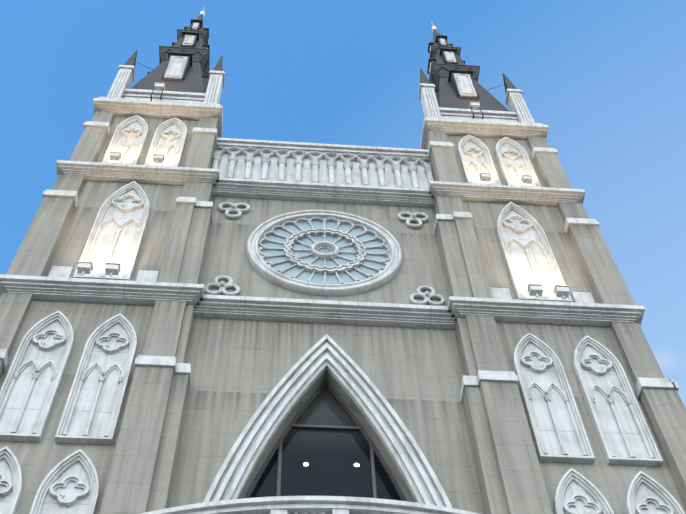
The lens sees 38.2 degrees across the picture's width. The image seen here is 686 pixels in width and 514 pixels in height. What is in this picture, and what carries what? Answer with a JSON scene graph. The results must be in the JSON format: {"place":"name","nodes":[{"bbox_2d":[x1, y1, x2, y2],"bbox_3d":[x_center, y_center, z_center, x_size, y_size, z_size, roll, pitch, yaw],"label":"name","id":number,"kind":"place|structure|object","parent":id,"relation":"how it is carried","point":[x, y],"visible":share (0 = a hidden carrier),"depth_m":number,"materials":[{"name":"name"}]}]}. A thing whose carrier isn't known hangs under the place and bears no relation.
{"place":"outdoors","nodes":[
{"label":"outdoors","id":0,"kind":"place"},
{"bbox_2d":[1,103,628,504],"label":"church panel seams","id":1,"kind":"object","parent":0,"point":[245,299],"visible":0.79,"depth_m":20.43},
{"bbox_2d":[53,62,583,291],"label":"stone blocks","id":2,"kind":"structure","parent":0,"point":[268,140],"depth_m":29.63,"materials":[{"name":"white stone"}]},
{"bbox_2d":[261,220,387,283],"bbox_3d":[-0.429,-0.106,23.003,3.100,3.100,0.001,3,-59,-3],"label":"rose window glass","id":3,"kind":"object","parent":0,"point":[305,275],"visible":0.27,"depth_m":22.98,"materials":[{"name":"blue glass"}]},
{"bbox_2d":[245,383,406,500],"bbox_3d":[-0.144,6.920,12.154,4.000,17.051,0.060,3,-59,-3],"label":"window frame","id":4,"kind":"object","parent":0,"point":[356,427],"visible":0.83,"depth_m":17.90,"materials":[{"name":"black metal"}]},
{"bbox_2d":[250,387,400,500],"bbox_3d":[-0.147,6.926,12.201,4.000,17.126,0.001,3,-59,-3],"label":"window glass","id":5,"kind":"object","parent":4,"relation":"in","point":[331,458],"visible":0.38,"depth_m":17.54,"materials":[{"name":"black glass"}]},
{"bbox_2d":[0,0,685,407],"label":"sky","id":6,"kind":"structure","parent":0,"point":[606,78],"materials":[{"name":"blue"}]},
{"label":"ground","id":7,"kind":"structure","parent":0,"visible":0},
{"bbox_2d":[0,23,684,513],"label":"decorative trim","id":8,"kind":"structure","parent":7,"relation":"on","point":[70,485],"depth_m":20.41,"materials":[{"name":"stone"}]},
{"bbox_2d":[0,146,654,513],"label":"tracery","id":9,"kind":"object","parent":8,"relation":"attached to","point":[262,268],"depth_m":22.71,"materials":[{"name":"stone"}]},
{"bbox_2d":[0,111,685,513],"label":"church stone walls","id":10,"kind":"structure","parent":7,"relation":"on","point":[174,441],"depth_m":19.64,"materials":[{"name":"grey stone"}]},
{"bbox_2d":[123,14,516,111],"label":"spires","id":11,"kind":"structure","parent":10,"relation":"on","point":[195,76],"depth_m":33.22,"materials":[{"name":"grey metal"}]},
{"bbox_2d":[200,7,436,30],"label":"church finials","id":12,"kind":"object","parent":11,"relation":"on","point":[432,28],"visible":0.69,"depth_m":40.49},
{"bbox_2d":[163,29,478,98],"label":"church dormer soffits","id":13,"kind":"object","parent":11,"relation":"attached to","point":[171,79],"visible":0.1,"depth_m":31.82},
{"bbox_2d":[77,83,569,298],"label":"church floodlight bodies","id":14,"kind":"object","parent":10,"relation":"attached to","point":[111,269],"visible":1,"depth_m":21.00,"materials":[{"name":"grey metal"}]}
]}

